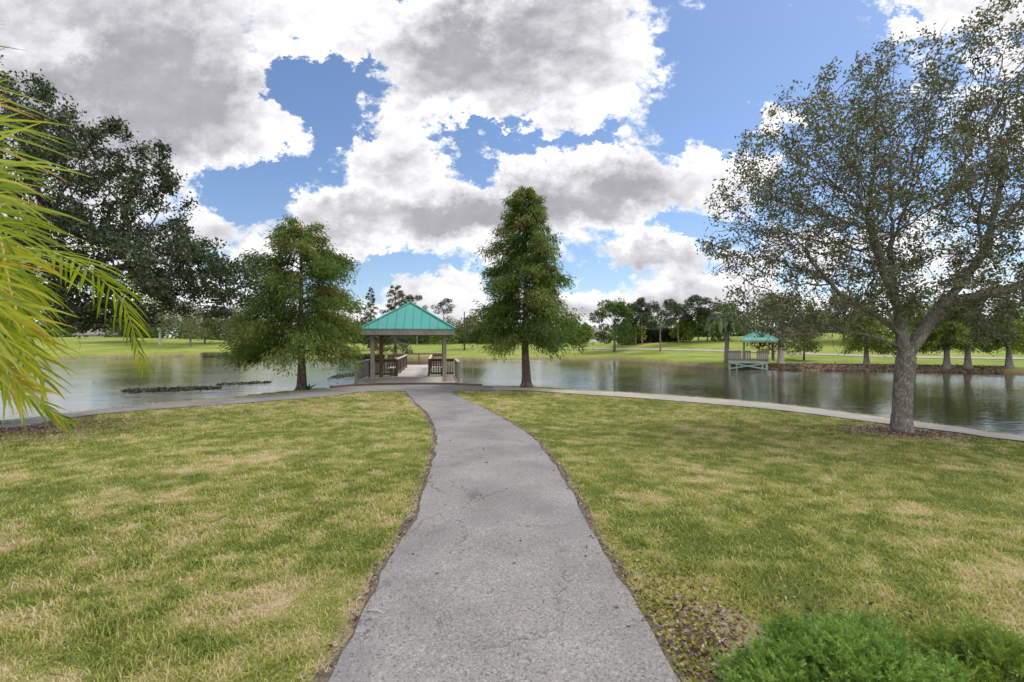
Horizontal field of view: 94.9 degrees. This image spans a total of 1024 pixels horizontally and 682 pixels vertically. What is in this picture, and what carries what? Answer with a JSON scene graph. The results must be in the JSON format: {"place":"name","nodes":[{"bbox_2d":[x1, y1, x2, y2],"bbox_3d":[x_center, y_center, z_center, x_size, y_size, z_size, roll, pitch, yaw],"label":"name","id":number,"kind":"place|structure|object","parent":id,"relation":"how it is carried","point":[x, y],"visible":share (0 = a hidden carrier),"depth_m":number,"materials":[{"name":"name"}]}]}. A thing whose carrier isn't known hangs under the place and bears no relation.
{"place":"outdoors","nodes":[
{"label":"outdoors","id":0,"kind":"place"},
{"bbox_2d":[328,391,680,681],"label":"path","id":1,"kind":"structure","parent":0,"point":[429,624],"depth_m":3.21,"materials":[{"name":"concrete"}]},
{"bbox_2d":[390,420,629,626],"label":"fallen leaves","id":2,"kind":"object","parent":1,"relation":"on","point":[616,607],"visible":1,"depth_m":3.71,"materials":[{"name":"brown plant"}]},
{"bbox_2d":[0,333,1023,681],"bbox_3d":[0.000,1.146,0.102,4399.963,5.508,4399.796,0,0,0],"label":"ground","id":3,"kind":"structure","parent":0,"point":[110,347],"depth_m":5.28,"materials":[{"name":"green plant"}]},
{"bbox_2d":[0,21,162,438],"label":"palm tree","id":4,"kind":"object","parent":3,"relation":"on","point":[24,333],"visible":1,"depth_m":2.42,"materials":[{"name":"green plant"}]},
{"bbox_2d":[0,411,223,442],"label":"mulch","id":5,"kind":"object","parent":3,"relation":"on","point":[21,429],"visible":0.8,"depth_m":11.25,"materials":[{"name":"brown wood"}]},
{"bbox_2d":[71,328,152,337],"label":"house","id":6,"kind":"structure","parent":3,"relation":"on","point":[89,333],"depth_m":133.02,"materials":[{"name":"grey"}]},
{"bbox_2d":[92,313,154,341],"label":"tree","id":7,"kind":"object","parent":3,"relation":"on","point":[116,326],"visible":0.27,"depth_m":96.93,"materials":[{"name":"green plant"}]},
{"bbox_2d":[0,55,269,423],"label":"oak tree","id":8,"kind":"object","parent":3,"relation":"on","point":[156,284],"visible":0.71,"depth_m":11.34,"materials":[{"name":"green plant"}]},
{"bbox_2d":[128,296,188,344],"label":"tree","id":9,"kind":"object","parent":3,"relation":"on","point":[160,340],"visible":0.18,"depth_m":94.48,"materials":[{"name":"green plant"}]},
{"bbox_2d":[151,301,223,346],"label":"tree","id":10,"kind":"object","parent":3,"relation":"on","point":[190,325],"visible":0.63,"depth_m":92.43,"materials":[{"name":"green plant"}]},
{"bbox_2d":[194,312,218,343],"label":"tree","id":11,"kind":"object","parent":3,"relation":"on","point":[207,325],"visible":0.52,"depth_m":98.83,"materials":[{"name":"green plant"}]},
{"bbox_2d":[197,304,246,342],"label":"tree","id":12,"kind":"object","parent":3,"relation":"on","point":[219,325],"visible":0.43,"depth_m":101.40,"materials":[{"name":"green plant"}]},
{"bbox_2d":[210,214,374,389],"bbox_3d":[-9.355,-1.536,20.375,6.352,7.669,7.049,0,0,-25],"label":"cypress tree","id":13,"kind":"object","parent":3,"relation":"on","point":[314,330],"visible":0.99,"depth_m":19.63,"materials":[{"name":"green plant"}]},
{"bbox_2d":[298,382,316,389],"bbox_3d":[-8.771,1.934,20.365,1.026,0.352,0.837,0,0,11],"label":"strappy plant","id":14,"kind":"object","parent":3,"relation":"on","point":[308,387],"visible":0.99,"depth_m":20.28,"materials":[{"name":"green plant"}]},
{"bbox_2d":[358,287,378,350],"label":"cypress tree","id":15,"kind":"object","parent":3,"relation":"on","point":[372,317],"visible":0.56,"depth_m":89.69,"materials":[{"name":"green plant"}]},
{"bbox_2d":[375,284,412,353],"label":"cypress tree","id":16,"kind":"object","parent":3,"relation":"on","point":[390,307],"visible":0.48,"depth_m":79.08,"materials":[{"name":"green plant"}]},
{"bbox_2d":[330,382,481,387],"bbox_3d":[-4.812,2.070,21.895,6.768,0.160,1.385,0,0,-8],"label":"timber edging","id":17,"kind":"object","parent":3,"relation":"on","point":[409,383],"visible":0.56,"depth_m":22.23,"materials":[{"name":"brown wood"}]},
{"bbox_2d":[353,302,461,383],"bbox_3d":[-5.394,0.952,25.062,5.220,6.096,4.742,0,0,-9],"label":"shelter","id":18,"kind":"object","parent":3,"relation":"on","point":[410,319],"visible":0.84,"depth_m":23.62,"materials":[{"name":"teal metal"}]},
{"bbox_2d":[402,294,428,344],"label":"pine tree","id":19,"kind":"object","parent":3,"relation":"on","point":[416,298],"visible":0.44,"depth_m":126.73,"materials":[{"name":"green plant"}]},
{"bbox_2d":[430,298,455,319],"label":"pine tree","id":20,"kind":"object","parent":3,"relation":"on","point":[445,301],"visible":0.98,"depth_m":127.51,"materials":[{"name":"green plant"}]},
{"bbox_2d":[440,316,463,342],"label":"tree","id":21,"kind":"object","parent":3,"relation":"on","point":[452,321],"visible":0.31,"depth_m":141.88,"materials":[{"name":"green plant"}]},
{"bbox_2d":[463,312,468,349],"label":"lamp post","id":22,"kind":"object","parent":3,"relation":"on","point":[464,328],"visible":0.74,"depth_m":86.07,"materials":[{"name":"black metal"}]},
{"bbox_2d":[457,315,481,348],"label":"tree","id":23,"kind":"object","parent":3,"relation":"on","point":[468,323],"visible":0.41,"depth_m":89.67,"materials":[{"name":"green plant"}]},
{"bbox_2d":[310,391,682,681],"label":"path soil edge","id":24,"kind":"object","parent":3,"relation":"on","point":[374,585],"visible":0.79,"depth_m":3.52,"materials":[{"name":"brown soil"}]},
{"bbox_2d":[297,405,696,681],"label":"leaf litter","id":25,"kind":"object","parent":3,"relation":"on","point":[392,547],"visible":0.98,"depth_m":3.99,"materials":[{"name":"brown plant"}]},
{"bbox_2d":[19,304,1023,344],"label":"woods","id":26,"kind":"object","parent":3,"relation":"on","point":[433,339],"visible":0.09,"depth_m":140.84,"materials":[{"name":"green plant"}]},
{"bbox_2d":[455,186,595,387],"bbox_3d":[0.544,-2.453,21.142,6.533,9.406,5.809,0,0,0],"label":"cypress tree","id":27,"kind":"object","parent":3,"relation":"on","point":[544,317],"visible":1,"depth_m":20.57,"materials":[{"name":"green plant"}]},
{"bbox_2d":[560,319,581,342],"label":"tree","id":28,"kind":"object","parent":3,"relation":"on","point":[579,329],"visible":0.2,"depth_m":103.86,"materials":[{"name":"green plant"}]},
{"bbox_2d":[578,323,594,343],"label":"tree","id":29,"kind":"object","parent":3,"relation":"on","point":[588,331],"visible":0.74,"depth_m":102.15,"materials":[{"name":"green plant"}]},
{"bbox_2d":[588,327,610,342],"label":"house","id":30,"kind":"structure","parent":3,"relation":"on","point":[597,330],"depth_m":113.88,"materials":[{"name":"grey"}]},
{"bbox_2d":[588,297,635,351],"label":"tree","id":31,"kind":"object","parent":3,"relation":"on","point":[615,308],"visible":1,"depth_m":76.59,"materials":[{"name":"green plant"}]},
{"bbox_2d":[620,320,647,343],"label":"tree","id":32,"kind":"object","parent":3,"relation":"on","point":[637,332],"visible":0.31,"depth_m":86.14,"materials":[{"name":"green plant"}]},
{"bbox_2d":[624,304,650,344],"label":"pine tree","id":33,"kind":"object","parent":3,"relation":"on","point":[639,310],"visible":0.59,"depth_m":84.17,"materials":[{"name":"green plant"}]},
{"bbox_2d":[626,297,651,344],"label":"pine tree","id":34,"kind":"object","parent":3,"relation":"on","point":[640,301],"visible":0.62,"depth_m":84.47,"materials":[{"name":"green plant"}]},
{"bbox_2d":[636,327,680,342],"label":"hedge","id":35,"kind":"object","parent":3,"relation":"on","point":[653,335],"visible":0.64,"depth_m":86.81,"materials":[{"name":"green plant"}]},
{"bbox_2d":[637,299,681,351],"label":"pine tree","id":36,"kind":"object","parent":3,"relation":"on","point":[654,307],"visible":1,"depth_m":72.26,"materials":[{"name":"green plant"}]},
{"bbox_2d":[666,302,693,342],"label":"pine tree","id":37,"kind":"object","parent":3,"relation":"on","point":[684,314],"visible":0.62,"depth_m":81.53,"materials":[{"name":"green plant"}]},
{"bbox_2d":[669,319,701,341],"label":"tree","id":38,"kind":"object","parent":3,"relation":"on","point":[685,332],"visible":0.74,"depth_m":83.52,"materials":[{"name":"green plant"}]},
{"bbox_2d":[681,294,718,341],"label":"pine tree","id":39,"kind":"object","parent":3,"relation":"on","point":[693,298],"visible":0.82,"depth_m":81.54,"materials":[{"name":"green plant"}]},
{"bbox_2d":[589,510,820,681],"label":"weeds","id":40,"kind":"object","parent":3,"relation":"on","point":[686,623],"visible":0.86,"depth_m":2.98,"materials":[{"name":"green plant"}]},
{"bbox_2d":[689,306,722,341],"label":"tree","id":41,"kind":"object","parent":3,"relation":"on","point":[700,319],"visible":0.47,"depth_m":81.97,"materials":[{"name":"green plant"}]},
{"bbox_2d":[703,312,749,362],"bbox_3d":[22.514,-0.362,49.175,4.582,5.635,4.662,0,0,0],"label":"palm tree","id":42,"kind":"object","parent":3,"relation":"on","point":[720,325],"visible":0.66,"depth_m":48.61,"materials":[{"name":"green plant"}]},
{"bbox_2d":[708,302,751,340],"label":"tree","id":43,"kind":"object","parent":3,"relation":"on","point":[728,309],"visible":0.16,"depth_m":81.34,"materials":[{"name":"green plant"}]},
{"bbox_2d":[727,330,778,370],"bbox_3d":[23.361,1.212,45.578,4.333,4.975,5.007,0,0,27],"label":"shelter","id":44,"kind":"object","parent":3,"relation":"on","point":[732,358],"visible":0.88,"depth_m":44.09,"materials":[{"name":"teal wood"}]},
{"bbox_2d":[743,290,827,363],"bbox_3d":[26.511,-1.313,46.090,8.176,7.585,8.139,0,0,0],"label":"tree","id":45,"kind":"object","parent":3,"relation":"on","point":[780,346],"visible":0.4,"depth_m":45.78,"materials":[{"name":"green plant"}]},
{"bbox_2d":[784,323,823,359],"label":"tree","id":46,"kind":"object","parent":3,"relation":"on","point":[813,345],"visible":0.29,"depth_m":50.06,"materials":[{"name":"green plant"}]},
{"bbox_2d":[616,525,1019,681],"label":"wood chips","id":47,"kind":"object","parent":3,"relation":"on","point":[702,639],"visible":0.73,"depth_m":2.79,"materials":[{"name":"brown wood"}]},
{"bbox_2d":[804,289,887,341],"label":"tree","id":48,"kind":"object","parent":3,"relation":"on","point":[843,329],"visible":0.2,"depth_m":70.27,"materials":[{"name":"green plant"}]},
{"bbox_2d":[707,602,1004,681],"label":"juniper shrub","id":49,"kind":"object","parent":3,"relation":"on","point":[826,643],"visible":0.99,"depth_m":2.22,"materials":[{"name":"green plant"}]},
{"bbox_2d":[695,0,1023,432],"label":"oak tree","id":50,"kind":"object","parent":3,"relation":"on","point":[890,286],"visible":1,"depth_m":10.29,"materials":[{"name":"green plant"}]},
{"bbox_2d":[835,310,897,364],"bbox_3d":[33.844,-0.384,44.580,5.386,5.611,4.795,0,0,33],"label":"cypress tree","id":51,"kind":"object","parent":3,"relation":"on","point":[878,346],"visible":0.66,"depth_m":43.96,"materials":[{"name":"green plant"}]},
{"bbox_2d":[764,362,1004,372],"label":"mulch","id":52,"kind":"object","parent":3,"relation":"on","point":[795,366],"visible":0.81,"depth_m":43.40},
{"bbox_2d":[797,421,997,441],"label":"mulch","id":53,"kind":"object","parent":3,"relation":"on","point":[923,433],"visible":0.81,"depth_m":10.47,"materials":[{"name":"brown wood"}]},
{"bbox_2d":[884,303,952,367],"bbox_3d":[36.645,-0.653,43.145,5.245,6.251,5.268,0,0,0],"label":"cypress tree","id":54,"kind":"object","parent":3,"relation":"on","point":[911,326],"visible":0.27,"depth_m":41.93,"materials":[{"name":"green plant"}]},
{"bbox_2d":[917,292,980,369],"bbox_3d":[38.553,-0.929,41.290,5.182,6.887,5.458,0,0,0],"label":"cypress tree","id":55,"kind":"object","parent":3,"relation":"on","point":[961,340],"visible":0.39,"depth_m":40.97,"materials":[{"name":"green plant"}]},
{"bbox_2d":[889,607,1023,681],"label":"juniper shrub","id":56,"kind":"object","parent":3,"relation":"on","point":[999,646],"visible":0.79,"depth_m":2.33,"materials":[{"name":"green plant"}]},
{"bbox_2d":[922,303,1016,368],"bbox_3d":[39.658,-0.746,41.094,6.336,6.364,5.654,0,0,0],"label":"cypress tree","id":57,"kind":"object","parent":3,"relation":"on","point":[967,364],"visible":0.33,"depth_m":40.64,"materials":[{"name":"green plant"}]},
{"bbox_2d":[971,303,1023,368],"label":"cypress tree","id":58,"kind":"object","parent":3,"relation":"on","point":[1009,364],"visible":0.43,"depth_m":39.38,"materials":[{"name":"green plant"}]},
{"bbox_2d":[0,356,1023,434],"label":"water","id":59,"kind":"structure","parent":0,"point":[992,402],"depth_m":29.83,"materials":[{"name":"grey liquid"}]},
{"bbox_2d":[121,384,221,392],"bbox_3d":[-18.860,2.671,26.179,2.829,0.406,4.410,0,0,40],"label":"water weed","id":60,"kind":"object","parent":59,"relation":"in","point":[160,389],"visible":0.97,"depth_m":25.81,"materials":[{"name":"green plant"}]},
{"bbox_2d":[199,351,234,355],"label":"reeds","id":61,"kind":"object","parent":59,"relation":"in","point":[209,353],"visible":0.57,"depth_m":81.91,"materials":[{"name":"green plant"}]},
{"bbox_2d":[216,380,270,384],"bbox_3d":[-16.998,2.682,29.940,1.805,0.305,3.438,0,0,33],"label":"water weed","id":62,"kind":"object","parent":59,"relation":"in","point":[241,382],"visible":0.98,"depth_m":29.67,"materials":[{"name":"green plant"}]},
{"bbox_2d":[323,372,354,379],"bbox_3d":[-12.866,2.667,36.628,1.650,0.378,8.780,0,0,0],"label":"water weed","id":63,"kind":"object","parent":59,"relation":"in","point":[338,376],"visible":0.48,"depth_m":35.11,"materials":[{"name":"green plant"}]},
{"bbox_2d":[340,353,384,357],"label":"reeds","id":64,"kind":"object","parent":59,"relation":"in","point":[368,355],"visible":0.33,"depth_m":74.95,"materials":[{"name":"green plant"}]},
{"bbox_2d":[387,353,441,375],"bbox_3d":[-6.950,2.569,33.769,4.410,3.062,13.170,0,0,-9],"label":"dock","id":65,"kind":"object","parent":59,"relation":"in","point":[404,369],"visible":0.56,"depth_m":35.72,"materials":[{"name":"grey wood"}]},
{"bbox_2d":[0,385,1023,440],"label":"lakeside path","id":66,"kind":"structure","parent":0,"point":[283,396],"depth_m":15.87,"materials":[{"name":"grey concrete"}]},
{"bbox_2d":[0,0,1023,339],"label":"sky","id":67,"kind":"structure","parent":0,"point":[404,127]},
{"bbox_2d":[555,348,1023,358],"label":"cart path","id":68,"kind":"structure","parent":0,"point":[805,353],"depth_m":55.55,"materials":[{"name":"concrete"}]}
]}

